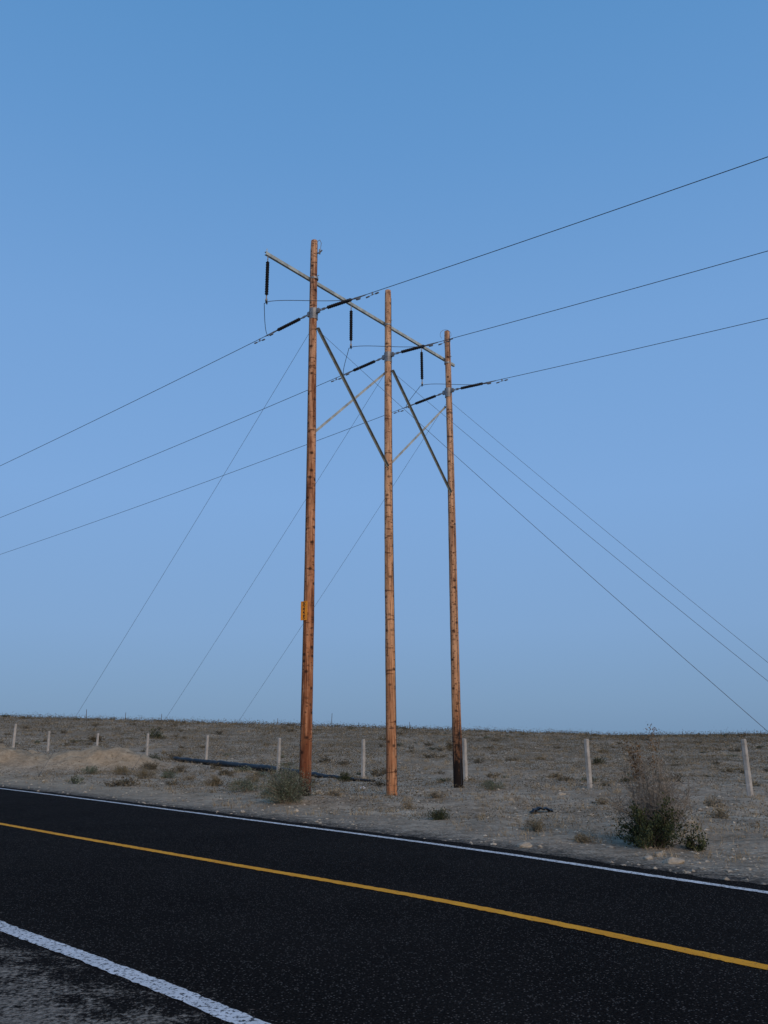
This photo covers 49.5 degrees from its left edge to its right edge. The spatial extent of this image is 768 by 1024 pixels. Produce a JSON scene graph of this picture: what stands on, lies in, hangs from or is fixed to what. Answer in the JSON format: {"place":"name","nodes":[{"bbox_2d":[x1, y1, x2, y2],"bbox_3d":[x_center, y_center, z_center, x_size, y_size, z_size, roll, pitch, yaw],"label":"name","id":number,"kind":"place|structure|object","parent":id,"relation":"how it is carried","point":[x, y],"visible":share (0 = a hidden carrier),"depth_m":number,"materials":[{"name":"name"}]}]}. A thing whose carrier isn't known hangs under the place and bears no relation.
{"place":"outdoors","nodes":[
{"label":"outdoors","id":0,"kind":"place"},
{"bbox_2d":[0,787,767,1023],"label":"road","id":1,"kind":"structure","parent":0,"point":[271,947],"depth_m":7.17,"materials":[{"name":"black asphalt"}]},
{"bbox_2d":[0,921,270,1023],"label":"road edge line","id":2,"kind":"object","parent":1,"relation":"on","point":[218,1010],"visible":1,"depth_m":5.68,"materials":[{"name":"white paint"}]},
{"bbox_2d":[0,823,767,969],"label":"road centre line","id":3,"kind":"object","parent":1,"relation":"on","point":[671,947],"visible":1,"depth_m":7.96,"materials":[{"name":"yellow paint"}]},
{"bbox_2d":[0,788,767,892],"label":"road edge line","id":4,"kind":"object","parent":1,"relation":"on","point":[693,881],"visible":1,"depth_m":11.87,"materials":[{"name":"white paint"}]},
{"bbox_2d":[0,716,767,884],"bbox_3d":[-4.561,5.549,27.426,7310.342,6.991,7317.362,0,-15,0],"label":"ground","id":5,"kind":"structure","parent":0,"point":[21,759],"depth_m":26.38,"materials":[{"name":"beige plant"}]},
{"bbox_2d":[12,724,16,747],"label":"fence post","id":6,"kind":"object","parent":5,"relation":"on","point":[14,736],"visible":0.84,"depth_m":54.53,"materials":[{"name":"wood"}]},
{"bbox_2d":[46,731,50,752],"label":"fence post","id":7,"kind":"object","parent":5,"relation":"on","point":[48,744],"visible":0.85,"depth_m":55.42,"materials":[{"name":"wood"}]},
{"bbox_2d":[66,775,84,783],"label":"scrub bush","id":8,"kind":"object","parent":5,"relation":"on","point":[73,780],"visible":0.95,"depth_m":30.41,"materials":[{"name":"green plant"}]},
{"bbox_2d":[82,765,97,773],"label":"bush","id":9,"kind":"object","parent":5,"relation":"on","point":[92,770],"visible":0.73,"depth_m":36.67,"materials":[{"name":"green plant"}]},
{"bbox_2d":[88,733,104,741],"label":"bush","id":10,"kind":"object","parent":5,"relation":"on","point":[93,738],"visible":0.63,"depth_m":67.44,"materials":[{"name":"green plant"}]},
{"bbox_2d":[96,733,98,745],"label":"fence post","id":11,"kind":"object","parent":5,"relation":"on","point":[97,739],"visible":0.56,"depth_m":52.09,"materials":[{"name":"wood"}]},
{"bbox_2d":[104,780,120,786],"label":"scrub bush","id":12,"kind":"object","parent":5,"relation":"on","point":[114,783],"visible":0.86,"depth_m":28.38,"materials":[{"name":"green plant"}]},
{"bbox_2d":[109,765,132,774],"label":"bush","id":13,"kind":"object","parent":5,"relation":"on","point":[120,771],"visible":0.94,"depth_m":35.73,"materials":[{"name":"brown plant"}]},
{"bbox_2d":[117,775,139,786],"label":"scrub bush","id":14,"kind":"object","parent":5,"relation":"on","point":[132,781],"visible":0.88,"depth_m":28.15,"materials":[{"name":"green plant"}]},
{"bbox_2d":[133,766,159,778],"bbox_3d":[-9.742,10.639,34.062,1.138,0.543,1.086,3,-15,-12],"label":"bush","id":15,"kind":"object","parent":5,"relation":"on","point":[144,773],"visible":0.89,"depth_m":33.98,"materials":[{"name":"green plant"}]},
{"bbox_2d":[145,733,148,755],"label":"fence post","id":16,"kind":"object","parent":5,"relation":"on","point":[147,744],"visible":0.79,"depth_m":47.95,"materials":[{"name":"wood"}]},
{"bbox_2d":[138,760,159,769],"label":"bush","id":17,"kind":"object","parent":5,"relation":"on","point":[151,766],"visible":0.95,"depth_m":39.36,"materials":[{"name":"brown plant"}]},
{"bbox_2d":[145,726,166,738],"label":"bush","id":18,"kind":"object","parent":5,"relation":"on","point":[152,734],"visible":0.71,"depth_m":72.19,"materials":[{"name":"green plant"}]},
{"bbox_2d":[149,753,162,759],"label":"bush","id":19,"kind":"object","parent":5,"relation":"on","point":[154,756],"visible":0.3,"depth_m":45.10,"materials":[{"name":"green plant"}]},
{"bbox_2d":[158,770,180,778],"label":"bush","id":20,"kind":"object","parent":5,"relation":"on","point":[169,774],"visible":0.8,"depth_m":32.96,"materials":[{"name":"green plant"}]},
{"bbox_2d":[163,778,182,784],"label":"scrub bush","id":21,"kind":"object","parent":5,"relation":"on","point":[174,782],"visible":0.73,"depth_m":29.14,"materials":[{"name":"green plant"}]},
{"bbox_2d":[161,752,185,759],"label":"scrub bush","id":22,"kind":"object","parent":5,"relation":"on","point":[178,755],"visible":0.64,"depth_m":49.37,"materials":[{"name":"green plant"}]},
{"bbox_2d":[171,764,189,772],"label":"bush","id":23,"kind":"object","parent":5,"relation":"on","point":[182,768],"visible":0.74,"depth_m":38.66,"materials":[{"name":"brown plant"}]},
{"bbox_2d":[177,771,198,779],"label":"bush","id":24,"kind":"object","parent":5,"relation":"on","point":[189,776],"visible":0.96,"depth_m":31.40,"materials":[{"name":"beige plant"}]},
{"bbox_2d":[204,735,208,759],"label":"fence post","id":25,"kind":"object","parent":5,"relation":"on","point":[206,748],"visible":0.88,"depth_m":45.19,"materials":[{"name":"wood"}]},
{"bbox_2d":[201,774,221,785],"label":"bush","id":26,"kind":"object","parent":5,"relation":"on","point":[217,782],"visible":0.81,"depth_m":28.11,"materials":[{"name":"green plant"}]},
{"bbox_2d":[205,777,222,786],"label":"scrub bush","id":27,"kind":"object","parent":5,"relation":"on","point":[214,783],"visible":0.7,"depth_m":27.98,"materials":[{"name":"brown plant"}]},
{"bbox_2d":[218,768,235,775],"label":"bush","id":28,"kind":"object","parent":5,"relation":"on","point":[224,772],"visible":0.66,"depth_m":35.32,"materials":[{"name":"green plant"}]},
{"bbox_2d":[233,765,254,771],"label":"scrub bush","id":29,"kind":"object","parent":5,"relation":"on","point":[242,769],"visible":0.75,"depth_m":38.40,"materials":[{"name":"brown plant"}]},
{"bbox_2d":[226,775,265,791],"bbox_3d":[-4.113,8.103,24.890,1.362,0.479,1.202,-6,-16,21],"label":"bush","id":30,"kind":"object","parent":5,"relation":"on","point":[243,785],"visible":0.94,"depth_m":24.74,"materials":[{"name":"green plant"}]},
{"bbox_2d":[242,770,265,779],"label":"bush","id":31,"kind":"object","parent":5,"relation":"on","point":[250,777],"visible":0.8,"depth_m":31.66,"materials":[{"name":"green plant"}]},
{"bbox_2d":[257,787,274,795],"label":"bush","id":32,"kind":"object","parent":5,"relation":"on","point":[265,791],"visible":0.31,"depth_m":23.28,"materials":[{"name":"green plant"}]},
{"bbox_2d":[172,756,375,781],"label":"black pipe","id":33,"kind":"object","parent":5,"relation":"on","point":[229,764],"visible":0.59,"depth_m":40.45,"materials":[{"name":"plastic"}]},
{"bbox_2d":[276,738,280,772],"bbox_3d":[-4.707,11.019,37.229,0.144,1.770,0.146,-13,-21,39],"label":"fence post","id":34,"kind":"object","parent":5,"relation":"on","point":[279,752],"visible":0.83,"depth_m":37.25,"materials":[{"name":"wood"}]},
{"bbox_2d":[250,759,322,803],"bbox_3d":[-2.508,6.470,20.151,1.492,1.104,1.523,11,-18,-35],"label":"sagebrush","id":35,"kind":"object","parent":5,"relation":"on","point":[287,788],"visible":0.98,"depth_m":20.02,"materials":[{"name":"green plant"}]},
{"bbox_2d":[318,755,332,761],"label":"scrub bush","id":36,"kind":"object","parent":5,"relation":"on","point":[325,758],"visible":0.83,"depth_m":46.69,"materials":[{"name":"green plant"}]},
{"bbox_2d":[324,786,347,795],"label":"bush","id":37,"kind":"object","parent":5,"relation":"on","point":[331,793],"visible":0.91,"depth_m":21.43,"materials":[{"name":"beige plant"}]},
{"bbox_2d":[334,759,350,764],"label":"scrub bush","id":38,"kind":"object","parent":5,"relation":"on","point":[342,761],"visible":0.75,"depth_m":44.65,"materials":[{"name":"brown plant"}]},
{"bbox_2d":[337,770,351,781],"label":"bush","id":39,"kind":"object","parent":5,"relation":"on","point":[346,777],"visible":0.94,"depth_m":30.57,"materials":[{"name":"green plant"}]},
{"bbox_2d":[361,739,364,777],"bbox_3d":[-0.812,9.803,32.579,0.140,1.770,0.148,-13,-20,38],"label":"fence post","id":40,"kind":"object","parent":5,"relation":"on","point":[363,757],"visible":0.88,"depth_m":32.57,"materials":[{"name":"wood"}]},
{"bbox_2d":[368,778,385,786],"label":"scrub bush","id":41,"kind":"object","parent":5,"relation":"on","point":[380,783],"visible":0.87,"depth_m":26.89,"materials":[{"name":"green plant"}]},
{"bbox_2d":[370,767,385,776],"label":"scrub bush","id":42,"kind":"object","parent":5,"relation":"on","point":[373,773],"visible":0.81,"depth_m":34.61,"materials":[{"name":"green plant"}]},
{"bbox_2d":[264,239,495,795],"bbox_3d":[-0.166,0.390,25.183,3.959,16.326,9.867,-11,-19,35],"label":"power pole structure","id":43,"kind":"object","parent":5,"relation":"on","point":[305,755],"visible":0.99,"depth_m":24.85,"materials":[{"name":"brown wood"}]},
{"bbox_2d":[0,336,264,465],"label":"power line","id":44,"kind":"object","parent":43,"relation":"attached to","point":[145,395],"visible":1,"depth_m":28.55,"materials":[{"name":"metal"}]},
{"bbox_2d":[0,376,341,517],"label":"power line","id":45,"kind":"object","parent":43,"relation":"attached to","point":[188,440],"visible":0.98,"depth_m":32.48,"materials":[{"name":"metal"}]},
{"bbox_2d":[38,334,308,776],"bbox_3d":[-8.327,2.972,29.470,0.028,13.359,19.274,12,-20,-39],"label":"guy wire","id":46,"kind":"object","parent":43,"relation":"attached to","point":[181,544],"visible":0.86,"depth_m":28.03,"materials":[{"name":"grey metal"}]},
{"bbox_2d":[2,408,403,553],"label":"power line","id":47,"kind":"object","parent":43,"relation":"attached to","point":[220,476],"visible":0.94,"depth_m":36.52,"materials":[{"name":"metal"}]},
{"bbox_2d":[132,377,382,769],"bbox_3d":[-5.729,3.679,32.281,0.028,13.292,18.745,12,-19,-38],"label":"guy wire","id":48,"kind":"object","parent":43,"relation":"attached to","point":[261,569],"visible":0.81,"depth_m":31.23,"materials":[{"name":"grey metal"}]},
{"bbox_2d":[301,601,307,619],"bbox_3d":[-2.091,2.594,21.892,0.210,0.500,0.042,-9,-17,29],"label":"number sign","id":49,"kind":"object","parent":43,"relation":"attached to","point":[304,604],"visible":1,"depth_m":21.88,"materials":[{"name":"yellow metal"}]},
{"bbox_2d":[205,406,444,770],"bbox_3d":[-3.213,4.333,34.855,0.028,13.444,17.909,11,-19,-37],"label":"guy wire","id":50,"kind":"object","parent":43,"relation":"attached to","point":[326,588],"visible":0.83,"depth_m":33.96,"materials":[{"name":"grey metal"}]},
{"bbox_2d":[319,331,767,731],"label":"guy wire","id":51,"kind":"object","parent":43,"relation":"attached to","point":[560,549],"visible":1,"depth_m":17.53,"materials":[{"name":"grey metal"}]},
{"bbox_2d":[365,156,767,297],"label":"power line","id":52,"kind":"object","parent":43,"relation":"attached to","point":[568,225],"visible":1,"depth_m":19.17,"materials":[{"name":"metal"}]},
{"bbox_2d":[394,373,767,680],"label":"guy wire","id":53,"kind":"object","parent":43,"relation":"attached to","point":[589,536],"visible":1,"depth_m":21.22,"materials":[{"name":"grey metal"}]},
{"bbox_2d":[438,251,766,344],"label":"power line","id":54,"kind":"object","parent":43,"relation":"attached to","point":[600,297],"visible":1,"depth_m":22.50,"materials":[{"name":"metal"}]},
{"bbox_2d":[452,403,766,661],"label":"guy wire","id":55,"kind":"object","parent":43,"relation":"attached to","point":[619,542],"visible":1,"depth_m":24.55,"materials":[{"name":"grey metal"}]},
{"bbox_2d":[496,318,767,383],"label":"power line","id":56,"kind":"object","parent":43,"relation":"attached to","point":[625,351],"visible":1,"depth_m":25.79,"materials":[{"name":"metal"}]},
{"bbox_2d":[0,711,767,834],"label":"scrub","id":57,"kind":"object","parent":5,"relation":"on","point":[694,735],"visible":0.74,"depth_m":60.81,"materials":[{"name":"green plant"}]},
{"bbox_2d":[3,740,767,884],"bbox_3d":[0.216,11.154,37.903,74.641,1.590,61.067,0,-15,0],"label":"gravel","id":58,"kind":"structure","parent":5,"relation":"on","point":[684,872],"depth_m":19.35,"materials":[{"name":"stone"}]},
{"bbox_2d":[398,798,416,809],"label":"bush","id":59,"kind":"object","parent":5,"relation":"on","point":[407,804],"visible":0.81,"depth_m":19.26,"materials":[{"name":"beige plant"}]},
{"bbox_2d":[420,753,440,757],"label":"scrub bush","id":60,"kind":"object","parent":5,"relation":"on","point":[428,756],"visible":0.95,"depth_m":50.42,"materials":[{"name":"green plant"}]},
{"bbox_2d":[424,807,450,819],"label":"bush","id":61,"kind":"object","parent":5,"relation":"on","point":[438,816],"visible":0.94,"depth_m":16.28,"materials":[{"name":"green plant"}]},
{"bbox_2d":[429,789,447,798],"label":"bush","id":62,"kind":"object","parent":5,"relation":"on","point":[435,792],"visible":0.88,"depth_m":21.21,"materials":[{"name":"beige plant"}]},
{"bbox_2d":[444,740,451,748],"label":"bush","id":63,"kind":"object","parent":5,"relation":"on","point":[449,745],"visible":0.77,"depth_m":59.63,"materials":[{"name":"green plant"}]},
{"bbox_2d":[462,738,467,779],"bbox_3d":[2.976,9.220,30.550,0.145,1.770,0.146,-14,-20,40],"label":"fence post","id":64,"kind":"object","parent":5,"relation":"on","point":[465,766],"visible":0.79,"depth_m":30.53,"materials":[{"name":"wood"}]},
{"bbox_2d":[471,757,484,762],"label":"scrub bush","id":65,"kind":"object","parent":5,"relation":"on","point":[478,760],"visible":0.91,"depth_m":46.34,"materials":[{"name":"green plant"}]},
{"bbox_2d":[477,777,506,789],"bbox_3d":[3.354,8.351,25.627,0.783,0.383,0.883,9,-18,-32],"label":"bush","id":66,"kind":"object","parent":5,"relation":"on","point":[491,786],"visible":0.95,"depth_m":25.51,"materials":[{"name":"green plant"}]},
{"bbox_2d":[486,772,500,777],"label":"scrub bush","id":67,"kind":"object","parent":5,"relation":"on","point":[489,774],"visible":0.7,"depth_m":33.02,"materials":[{"name":"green plant"}]},
{"bbox_2d":[517,841,531,847],"bbox_3d":[2.132,5.012,12.537,0.220,0.106,0.288,-10,-18,31],"label":"rock","id":68,"kind":"object","parent":5,"relation":"on","point":[525,844],"visible":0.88,"depth_m":12.45,"materials":[{"name":"stone"}]},
{"bbox_2d":[523,816,549,831],"bbox_3d":[2.624,5.367,14.340,0.442,0.297,0.511,10,-18,-33],"label":"bush","id":69,"kind":"object","parent":5,"relation":"on","point":[533,825],"visible":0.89,"depth_m":14.29,"materials":[{"name":"brown plant"}]},
{"bbox_2d":[529,806,553,812],"bbox_3d":[3.476,6.559,18.321,0.547,0.150,0.340,0,-15,0],"label":"tyre scrap","id":70,"kind":"object","parent":5,"relation":"on","point":[538,808],"visible":0.83,"depth_m":18.25,"materials":[{"name":"black rubber"}]},
{"bbox_2d":[555,776,573,780],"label":"scrub bush","id":71,"kind":"object","parent":5,"relation":"on","point":[559,779],"visible":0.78,"depth_m":29.58,"materials":[{"name":"brown plant"}]},
{"bbox_2d":[567,833,597,843],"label":"bush","id":72,"kind":"object","parent":5,"relation":"on","point":[582,838],"visible":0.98,"depth_m":12.97,"materials":[{"name":"brown plant"}]},
{"bbox_2d":[584,739,591,787],"bbox_3d":[6.405,8.022,26.106,0.147,1.770,0.146,13,-21,-41],"label":"fence post","id":73,"kind":"object","parent":5,"relation":"on","point":[588,764],"visible":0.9,"depth_m":26.09,"materials":[{"name":"wood"}]},
{"bbox_2d":[578,776,597,781],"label":"scrub bush","id":74,"kind":"object","parent":5,"relation":"on","point":[584,779],"visible":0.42,"depth_m":30.01,"materials":[{"name":"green plant"}]},
{"bbox_2d":[592,757,606,764],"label":"bush","id":75,"kind":"object","parent":5,"relation":"on","point":[598,760],"visible":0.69,"depth_m":44.21,"materials":[{"name":"green plant"}]},
{"bbox_2d":[594,795,614,804],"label":"bush","id":76,"kind":"object","parent":5,"relation":"on","point":[601,800],"visible":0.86,"depth_m":19.86,"materials":[{"name":"brown plant"}]},
{"bbox_2d":[644,855,652,859],"bbox_3d":[3.571,4.682,11.267,0.160,0.082,0.118,10,-18,-33],"label":"rock","id":77,"kind":"object","parent":5,"relation":"on","point":[647,857],"visible":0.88,"depth_m":11.23,"materials":[{"name":"stone"}]},
{"bbox_2d":[598,723,708,840],"bbox_3d":[4.319,4.270,13.182,1.737,1.860,1.678,0,-15,0],"label":"dry shrub","id":78,"kind":"object","parent":5,"relation":"on","point":[650,800],"visible":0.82,"depth_m":13.06,"materials":[{"name":"brown plant"}]},
{"bbox_2d":[612,792,705,849],"bbox_3d":[4.125,4.605,12.426,1.290,0.837,1.389,0,-15,0],"label":"green shrub","id":79,"kind":"object","parent":5,"relation":"on","point":[644,829],"visible":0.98,"depth_m":12.39,"materials":[{"name":"green plant"}]},
{"bbox_2d":[662,857,684,863],"bbox_3d":[3.764,4.552,10.832,0.278,0.130,0.191,-2,-15,8],"label":"rock","id":80,"kind":"object","parent":5,"relation":"on","point":[671,860],"visible":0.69,"depth_m":10.78,"materials":[{"name":"stone"}]},
{"bbox_2d":[666,772,687,781],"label":"scrub bush","id":81,"kind":"object","parent":5,"relation":"on","point":[679,779],"visible":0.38,"depth_m":29.49,"materials":[{"name":"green plant"}]},
{"bbox_2d":[681,835,708,852],"bbox_3d":[4.557,4.865,12.212,0.359,0.274,0.470,-9,-17,30],"label":"green shrub","id":82,"kind":"object","parent":5,"relation":"on","point":[690,844],"visible":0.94,"depth_m":12.23,"materials":[{"name":"green plant"}]},
{"bbox_2d":[703,796,725,806],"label":"bush","id":83,"kind":"object","parent":5,"relation":"on","point":[714,802],"visible":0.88,"depth_m":19.36,"materials":[{"name":"brown plant"}]},
{"bbox_2d":[706,807,732,818],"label":"bush","id":84,"kind":"object","parent":5,"relation":"on","point":[722,815],"visible":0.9,"depth_m":16.41,"materials":[{"name":"brown plant"}]},
{"bbox_2d":[720,766,735,771],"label":"scrub bush","id":85,"kind":"object","parent":5,"relation":"on","point":[728,769],"visible":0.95,"depth_m":35.47,"materials":[{"name":"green plant"}]},
{"bbox_2d":[741,739,753,795],"bbox_3d":[9.792,7.033,22.439,0.146,1.770,0.144,14,-22,-42],"label":"fence post","id":86,"kind":"object","parent":5,"relation":"on","point":[748,782],"visible":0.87,"depth_m":22.42,"materials":[{"name":"wood"}]},
{"bbox_2d":[744,779,760,786],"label":"scrub bush","id":87,"kind":"object","parent":5,"relation":"on","point":[753,783],"visible":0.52,"depth_m":27.03,"materials":[{"name":"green plant"}]},
{"bbox_2d":[0,0,767,734],"label":"sky","id":88,"kind":"structure","parent":0,"point":[153,153],"materials":[{"name":"blue"}]}
]}

